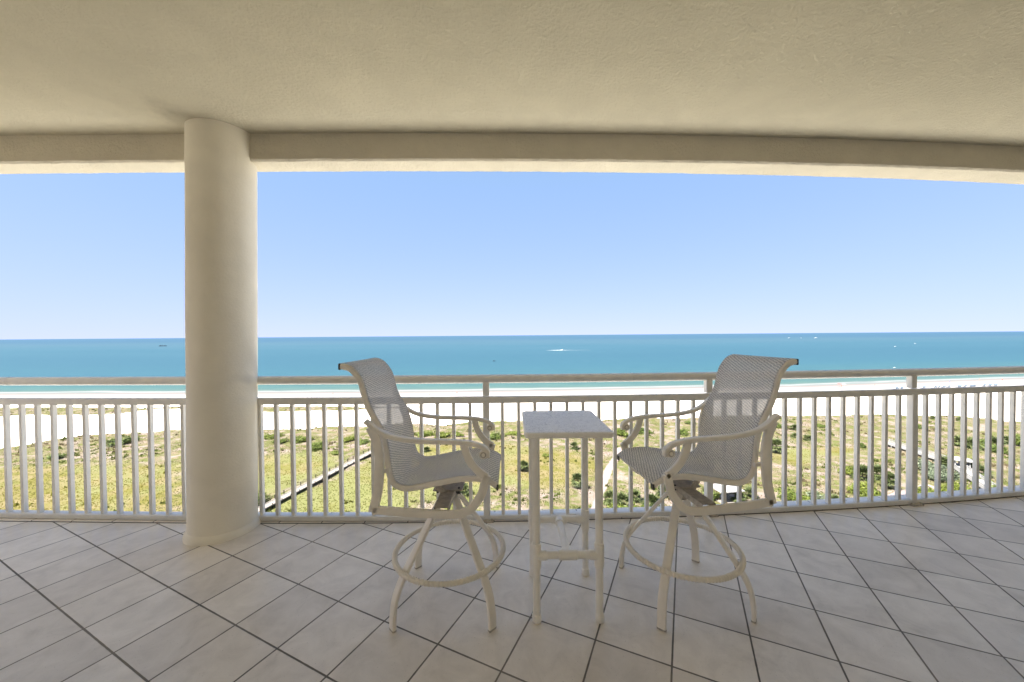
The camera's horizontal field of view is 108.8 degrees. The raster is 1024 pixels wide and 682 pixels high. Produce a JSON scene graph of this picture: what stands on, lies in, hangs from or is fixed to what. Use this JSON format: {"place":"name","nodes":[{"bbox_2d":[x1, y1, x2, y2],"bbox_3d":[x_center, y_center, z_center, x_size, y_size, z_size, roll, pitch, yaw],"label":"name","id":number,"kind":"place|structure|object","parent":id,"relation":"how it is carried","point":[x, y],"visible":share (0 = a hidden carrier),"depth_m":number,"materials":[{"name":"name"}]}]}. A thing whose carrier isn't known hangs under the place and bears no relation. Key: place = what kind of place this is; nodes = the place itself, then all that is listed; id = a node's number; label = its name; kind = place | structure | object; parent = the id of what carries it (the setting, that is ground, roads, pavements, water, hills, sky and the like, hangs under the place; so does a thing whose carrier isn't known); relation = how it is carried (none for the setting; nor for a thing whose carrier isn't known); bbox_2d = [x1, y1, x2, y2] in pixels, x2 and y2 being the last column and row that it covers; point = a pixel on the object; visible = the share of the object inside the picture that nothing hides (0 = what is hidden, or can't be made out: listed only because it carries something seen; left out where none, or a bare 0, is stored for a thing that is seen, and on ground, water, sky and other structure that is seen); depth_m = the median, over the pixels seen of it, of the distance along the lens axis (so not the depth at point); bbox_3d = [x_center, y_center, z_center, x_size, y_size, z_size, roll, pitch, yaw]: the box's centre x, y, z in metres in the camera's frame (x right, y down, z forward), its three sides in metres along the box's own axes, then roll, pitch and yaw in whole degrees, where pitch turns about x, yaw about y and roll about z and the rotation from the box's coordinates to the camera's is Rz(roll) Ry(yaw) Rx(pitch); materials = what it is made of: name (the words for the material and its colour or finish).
{"place":"outdoors","nodes":[
{"label":"outdoors","id":0,"kind":"place"},
{"bbox_2d":[0,331,1023,393],"bbox_3d":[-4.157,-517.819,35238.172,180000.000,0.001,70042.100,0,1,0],"label":"sea","id":1,"kind":"structure","parent":0,"point":[435,355],"depth_m":614.31,"materials":[{"name":"liquid"}]},
{"bbox_2d":[0,378,1023,511],"bbox_3d":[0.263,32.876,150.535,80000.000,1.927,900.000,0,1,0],"label":"ground","id":2,"kind":"structure","parent":0,"point":[510,413],"depth_m":121.72,"materials":[{"name":"beige sand"}]},
{"bbox_2d":[47,453,66,459],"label":"shrub","id":3,"kind":"object","parent":2,"relation":"on","point":[59,456],"visible":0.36,"depth_m":107.66,"materials":[{"name":"green plant"}]},
{"bbox_2d":[106,435,138,447],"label":"shrub","id":4,"kind":"object","parent":2,"relation":"on","point":[124,441],"visible":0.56,"depth_m":121.67,"materials":[{"name":"green plant"}]},
{"bbox_2d":[258,492,271,504],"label":"shrub","id":5,"kind":"object","parent":2,"relation":"on","point":[266,496],"visible":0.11,"depth_m":76.61,"materials":[{"name":"green plant"}]},
{"bbox_2d":[264,433,284,439],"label":"shrub","id":6,"kind":"object","parent":2,"relation":"on","point":[268,436],"visible":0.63,"depth_m":126.72,"materials":[{"name":"green plant"}]},
{"bbox_2d":[271,437,287,443],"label":"shrub","id":7,"kind":"object","parent":2,"relation":"on","point":[283,440],"visible":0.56,"depth_m":121.58,"materials":[{"name":"green plant"}]},
{"bbox_2d":[288,436,313,442],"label":"shrub","id":8,"kind":"object","parent":2,"relation":"on","point":[299,439],"visible":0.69,"depth_m":122.35,"materials":[{"name":"green plant"}]},
{"bbox_2d":[258,447,370,511],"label":"boardwalk","id":9,"kind":"structure","parent":2,"relation":"on","point":[270,503],"depth_m":85.95,"materials":[{"name":"grey wood"}]},
{"bbox_2d":[311,441,327,450],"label":"shrub","id":10,"kind":"object","parent":2,"relation":"on","point":[315,445],"visible":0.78,"depth_m":114.22,"materials":[{"name":"green plant"}]},
{"bbox_2d":[331,449,338,454],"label":"shrub","id":11,"kind":"object","parent":2,"relation":"on","point":[333,452],"visible":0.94,"depth_m":108.35,"materials":[{"name":"green plant"}]},
{"bbox_2d":[343,436,354,441],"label":"shrub","id":12,"kind":"object","parent":2,"relation":"on","point":[348,438],"visible":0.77,"depth_m":122.40,"materials":[{"name":"green plant"}]},
{"bbox_2d":[359,438,370,444],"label":"shrub","id":13,"kind":"object","parent":2,"relation":"on","point":[362,441],"visible":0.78,"depth_m":118.70,"materials":[{"name":"green plant"}]},
{"bbox_2d":[415,431,435,436],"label":"shrub","id":14,"kind":"object","parent":2,"relation":"on","point":[429,433],"visible":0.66,"depth_m":127.70,"materials":[{"name":"green plant"}]},
{"bbox_2d":[424,446,429,452],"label":"palm tree","id":15,"kind":"object","parent":2,"relation":"on","point":[426,448],"visible":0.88,"depth_m":110.22,"materials":[{"name":"green plant"}]},
{"bbox_2d":[434,432,450,437],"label":"shrub","id":16,"kind":"object","parent":2,"relation":"on","point":[443,434],"visible":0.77,"depth_m":126.31,"materials":[{"name":"green plant"}]},
{"bbox_2d":[460,483,473,494],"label":"palm tree","id":17,"kind":"object","parent":2,"relation":"on","point":[465,487],"visible":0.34,"depth_m":80.56,"materials":[{"name":"green plant"}]},
{"bbox_2d":[490,431,500,439],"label":"shrub","id":18,"kind":"object","parent":2,"relation":"on","point":[494,435],"visible":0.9,"depth_m":124.73,"materials":[{"name":"green plant"}]},
{"bbox_2d":[0,406,1019,511],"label":"dune grass","id":19,"kind":"structure","parent":2,"relation":"on","point":[541,483],"depth_m":96.39,"materials":[{"name":"green plant"}]},
{"bbox_2d":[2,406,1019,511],"bbox_3d":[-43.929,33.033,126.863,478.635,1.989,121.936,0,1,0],"label":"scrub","id":20,"kind":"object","parent":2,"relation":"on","point":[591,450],"visible":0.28,"depth_m":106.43,"materials":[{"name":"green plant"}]},
{"bbox_2d":[505,431,520,434],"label":"shrub","id":21,"kind":"object","parent":2,"relation":"on","point":[511,433],"visible":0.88,"depth_m":129.72,"materials":[{"name":"green plant"}]},
{"bbox_2d":[521,460,528,470],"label":"palm tree","id":22,"kind":"object","parent":2,"relation":"on","point":[524,464],"visible":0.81,"depth_m":94.61,"materials":[{"name":"green plant"}]},
{"bbox_2d":[570,441,578,449],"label":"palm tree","id":23,"kind":"object","parent":2,"relation":"on","point":[574,445],"visible":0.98,"depth_m":111.89,"materials":[{"name":"green plant"}]},
{"bbox_2d":[570,472,580,488],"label":"palm tree","id":24,"kind":"object","parent":2,"relation":"on","point":[575,482],"visible":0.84,"depth_m":83.28,"materials":[{"name":"green plant"}]},
{"bbox_2d":[603,489,612,504],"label":"palm tree","id":25,"kind":"object","parent":2,"relation":"on","point":[609,495],"visible":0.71,"depth_m":75.11,"materials":[{"name":"green plant"}]},
{"bbox_2d":[606,503,626,507],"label":"shrub","id":26,"kind":"object","parent":2,"relation":"on","point":[611,504],"visible":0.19,"depth_m":71.75,"materials":[{"name":"green plant"}]},
{"bbox_2d":[612,428,627,436],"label":"shrub","id":27,"kind":"object","parent":2,"relation":"on","point":[621,432],"visible":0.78,"depth_m":126.02,"materials":[{"name":"green plant"}]},
{"bbox_2d":[611,490,628,507],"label":"palm tree","id":28,"kind":"object","parent":2,"relation":"on","point":[621,496],"visible":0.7,"depth_m":72.43,"materials":[{"name":"green plant"}]},
{"bbox_2d":[627,487,641,502],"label":"palm tree","id":29,"kind":"object","parent":2,"relation":"on","point":[637,493],"visible":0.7,"depth_m":76.42,"materials":[{"name":"green plant"}]},
{"bbox_2d":[639,427,653,433],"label":"shrub","id":30,"kind":"object","parent":2,"relation":"on","point":[642,430],"visible":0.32,"depth_m":130.01,"materials":[{"name":"green plant"}]},
{"bbox_2d":[639,492,659,506],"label":"palm tree","id":31,"kind":"object","parent":2,"relation":"on","point":[653,498],"visible":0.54,"depth_m":72.98,"materials":[{"name":"green plant"}]},
{"bbox_2d":[656,485,668,496],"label":"palm tree","id":32,"kind":"object","parent":2,"relation":"on","point":[658,487],"visible":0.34,"depth_m":79.70,"materials":[{"name":"green plant"}]},
{"bbox_2d":[680,428,688,435],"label":"shrub","id":33,"kind":"object","parent":2,"relation":"on","point":[683,431],"visible":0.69,"depth_m":126.77,"materials":[{"name":"green plant"}]},
{"bbox_2d":[701,490,719,500],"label":"shrub","id":34,"kind":"object","parent":2,"relation":"on","point":[715,495],"visible":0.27,"depth_m":76.34,"materials":[{"name":"green plant"}]},
{"bbox_2d":[713,484,744,502],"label":"pavilion","id":35,"kind":"structure","parent":2,"relation":"on","point":[730,490],"depth_m":75.84,"materials":[{"name":"white wood"}]},
{"bbox_2d":[726,492,746,501],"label":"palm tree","id":36,"kind":"object","parent":2,"relation":"on","point":[735,497],"visible":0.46,"depth_m":75.84,"materials":[{"name":"green plant"}]},
{"bbox_2d":[743,485,758,498],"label":"palm tree","id":37,"kind":"object","parent":2,"relation":"on","point":[748,489],"visible":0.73,"depth_m":77.45,"materials":[{"name":"green plant"}]},
{"bbox_2d":[776,487,795,499],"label":"shrub","id":38,"kind":"object","parent":2,"relation":"on","point":[790,494],"visible":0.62,"depth_m":76.34,"materials":[{"name":"green plant"}]},
{"bbox_2d":[788,424,795,429],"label":"palm tree","id":39,"kind":"object","parent":2,"relation":"on","point":[793,426],"visible":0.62,"depth_m":133.61,"materials":[{"name":"green plant"}]},
{"bbox_2d":[792,494,810,500],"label":"shrub","id":40,"kind":"object","parent":2,"relation":"on","point":[804,497],"visible":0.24,"depth_m":73.87,"materials":[{"name":"green plant"}]},
{"bbox_2d":[803,434,810,440],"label":"palm tree","id":41,"kind":"object","parent":2,"relation":"on","point":[807,436],"visible":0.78,"depth_m":119.56,"materials":[{"name":"green plant"}]},
{"bbox_2d":[805,491,831,499],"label":"shrub","id":42,"kind":"object","parent":2,"relation":"on","point":[819,496],"visible":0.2,"depth_m":74.59,"materials":[{"name":"green plant"}]},
{"bbox_2d":[837,466,853,474],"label":"shrub","id":43,"kind":"object","parent":2,"relation":"on","point":[849,471],"visible":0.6,"depth_m":89.82,"materials":[{"name":"green plant"}]},
{"bbox_2d":[847,481,866,494],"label":"shrub","id":44,"kind":"object","parent":2,"relation":"on","point":[862,486],"visible":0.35,"depth_m":79.66,"materials":[{"name":"green plant"}]},
{"bbox_2d":[849,464,874,480],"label":"palm tree","id":45,"kind":"object","parent":2,"relation":"on","point":[863,469],"visible":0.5,"depth_m":86.19,"materials":[{"name":"green plant"}]},
{"bbox_2d":[860,486,880,496],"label":"shrub","id":46,"kind":"object","parent":2,"relation":"on","point":[876,492],"visible":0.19,"depth_m":76.25,"materials":[{"name":"green plant"}]},
{"bbox_2d":[874,464,880,479],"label":"palm tree","id":47,"kind":"object","parent":2,"relation":"on","point":[877,468],"visible":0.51,"depth_m":87.25,"materials":[{"name":"green plant"}]},
{"bbox_2d":[876,471,901,488],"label":"palm tree","id":48,"kind":"object","parent":2,"relation":"on","point":[891,479],"visible":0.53,"depth_m":81.06,"materials":[{"name":"green plant"}]},
{"bbox_2d":[917,486,933,492],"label":"shrub","id":49,"kind":"object","parent":2,"relation":"on","point":[918,489],"visible":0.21,"depth_m":77.96,"materials":[{"name":"green plant"}]},
{"bbox_2d":[918,460,946,470],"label":"shrub","id":50,"kind":"object","parent":2,"relation":"on","point":[931,467],"visible":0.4,"depth_m":89.82,"materials":[{"name":"green plant"}]},
{"bbox_2d":[920,470,946,481],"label":"shrub","id":51,"kind":"object","parent":2,"relation":"on","point":[931,475],"visible":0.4,"depth_m":84.82,"materials":[{"name":"green plant"}]},
{"bbox_2d":[881,439,995,487],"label":"boardwalk","id":52,"kind":"structure","parent":2,"relation":"on","point":[969,473],"depth_m":91.32,"materials":[{"name":"wood"}]},
{"bbox_2d":[928,469,959,480],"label":"shrub","id":53,"kind":"object","parent":2,"relation":"on","point":[956,475],"visible":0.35,"depth_m":85.35,"materials":[{"name":"green plant"}]},
{"bbox_2d":[941,455,954,466],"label":"palm tree","id":54,"kind":"object","parent":2,"relation":"on","point":[944,459],"visible":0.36,"depth_m":93.80,"materials":[{"name":"green plant"}]},
{"bbox_2d":[941,484,957,491],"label":"shrub","id":55,"kind":"object","parent":2,"relation":"on","point":[943,487],"visible":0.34,"depth_m":78.94,"materials":[{"name":"green plant"}]},
{"bbox_2d":[954,479,971,489],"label":"shrub","id":56,"kind":"object","parent":2,"relation":"on","point":[956,485],"visible":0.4,"depth_m":79.86,"materials":[{"name":"green plant"}]},
{"bbox_2d":[954,456,971,470],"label":"pavilion","id":57,"kind":"structure","parent":2,"relation":"on","point":[956,458],"depth_m":92.14,"materials":[{"name":"white wood"}]},
{"bbox_2d":[954,435,972,447],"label":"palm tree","id":58,"kind":"object","parent":2,"relation":"on","point":[956,439],"visible":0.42,"depth_m":111.21,"materials":[{"name":"green plant"}]},
{"bbox_2d":[958,436,984,450],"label":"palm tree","id":59,"kind":"object","parent":2,"relation":"on","point":[970,440],"visible":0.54,"depth_m":108.55,"materials":[{"name":"green plant"}]},
{"bbox_2d":[979,465,993,477],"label":"palm tree","id":60,"kind":"object","parent":2,"relation":"on","point":[982,468],"visible":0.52,"depth_m":88.05,"materials":[{"name":"green plant"}]},
{"bbox_2d":[979,438,996,446],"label":"shrub","id":61,"kind":"object","parent":2,"relation":"on","point":[982,441],"visible":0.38,"depth_m":110.03,"materials":[{"name":"green plant"}]},
{"bbox_2d":[983,446,1008,453],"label":"shrub","id":62,"kind":"object","parent":2,"relation":"on","point":[994,449],"visible":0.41,"depth_m":105.72,"materials":[{"name":"green plant"}]},
{"bbox_2d":[992,435,1007,448],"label":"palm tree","id":63,"kind":"object","parent":2,"relation":"on","point":[994,440],"visible":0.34,"depth_m":110.03,"materials":[{"name":"green plant"}]},
{"bbox_2d":[1008,434,1019,445],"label":"shrub","id":64,"kind":"object","parent":2,"relation":"on","point":[1017,439],"visible":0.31,"depth_m":111.58,"materials":[{"name":"green plant"}]},
{"bbox_2d":[0,171,1023,339],"label":"sky","id":65,"kind":"structure","parent":0,"point":[348,253],"materials":[{"name":"blue"}]},
{"bbox_2d":[772,437,781,452],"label":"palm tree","id":66,"kind":"object","parent":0,"point":[776,442],"visible":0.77,"depth_m":107.07,"materials":[{"name":"green plant"}]},
{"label":"apartment wall","id":67,"kind":"structure","parent":0,"visible":0},
{"bbox_2d":[0,496,1023,681],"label":"balcony floor","id":68,"kind":"structure","parent":67,"relation":"attached to","point":[927,593],"depth_m":1.87,"materials":[{"name":"tile"}]},
{"bbox_2d":[182,118,260,545],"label":"stucco column","id":69,"kind":"structure","parent":68,"relation":"on","point":[221,299],"depth_m":2.45,"materials":[{"name":"beige paint"}]},
{"bbox_2d":[0,133,1023,183],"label":"ceiling beam","id":70,"kind":"structure","parent":69,"relation":"on","point":[345,152],"depth_m":2.64,"materials":[{"name":"paint"}]},
{"bbox_2d":[338,358,505,632],"bbox_3d":[-0.419,0.720,1.931,0.770,1.247,0.590,0,1,0],"label":"bar stool","id":71,"kind":"object","parent":68,"relation":"on","point":[409,467],"visible":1,"depth_m":1.78,"materials":[{"name":"metal"}]},
{"bbox_2d":[0,485,1019,522],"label":"floor edge","id":72,"kind":"object","parent":68,"relation":"attached to","point":[184,521],"visible":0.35,"depth_m":2.79,"materials":[{"name":"white concrete"}]},
{"bbox_2d":[0,376,185,519],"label":"railing","id":73,"kind":"object","parent":72,"relation":"on","point":[87,512],"visible":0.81,"depth_m":2.78,"materials":[{"name":"metal"}]},
{"bbox_2d":[4,495,1023,523],"bbox_3d":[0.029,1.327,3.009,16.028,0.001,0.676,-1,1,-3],"label":"railing bottom rail","id":74,"kind":"object","parent":68,"relation":"on","point":[511,521],"visible":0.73,"depth_m":2.76,"materials":[{"name":"beige metal"}]},
{"bbox_2d":[522,410,613,623],"bbox_3d":[0.266,0.875,1.919,0.410,0.926,0.494,0,1,0],"label":"bar table","id":75,"kind":"object","parent":68,"relation":"on","point":[584,425],"visible":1,"depth_m":1.74,"materials":[{"name":"white metal"}]},
{"bbox_2d":[257,366,1023,522],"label":"railing","id":76,"kind":"object","parent":68,"relation":"on","point":[911,391],"visible":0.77,"depth_m":2.79,"materials":[{"name":"metal"}]},
{"bbox_2d":[617,354,798,632],"bbox_3d":[0.985,0.708,1.956,0.770,1.247,0.590,-1,1,-6],"label":"bar stool","id":77,"kind":"object","parent":68,"relation":"on","point":[735,407],"visible":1,"depth_m":1.84,"materials":[{"name":"beige metal"}]},
{"bbox_2d":[0,0,1023,146],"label":"ceiling","id":78,"kind":"structure","parent":67,"relation":"attached to","point":[942,71],"depth_m":1.96,"materials":[{"name":"paint"}]}
]}

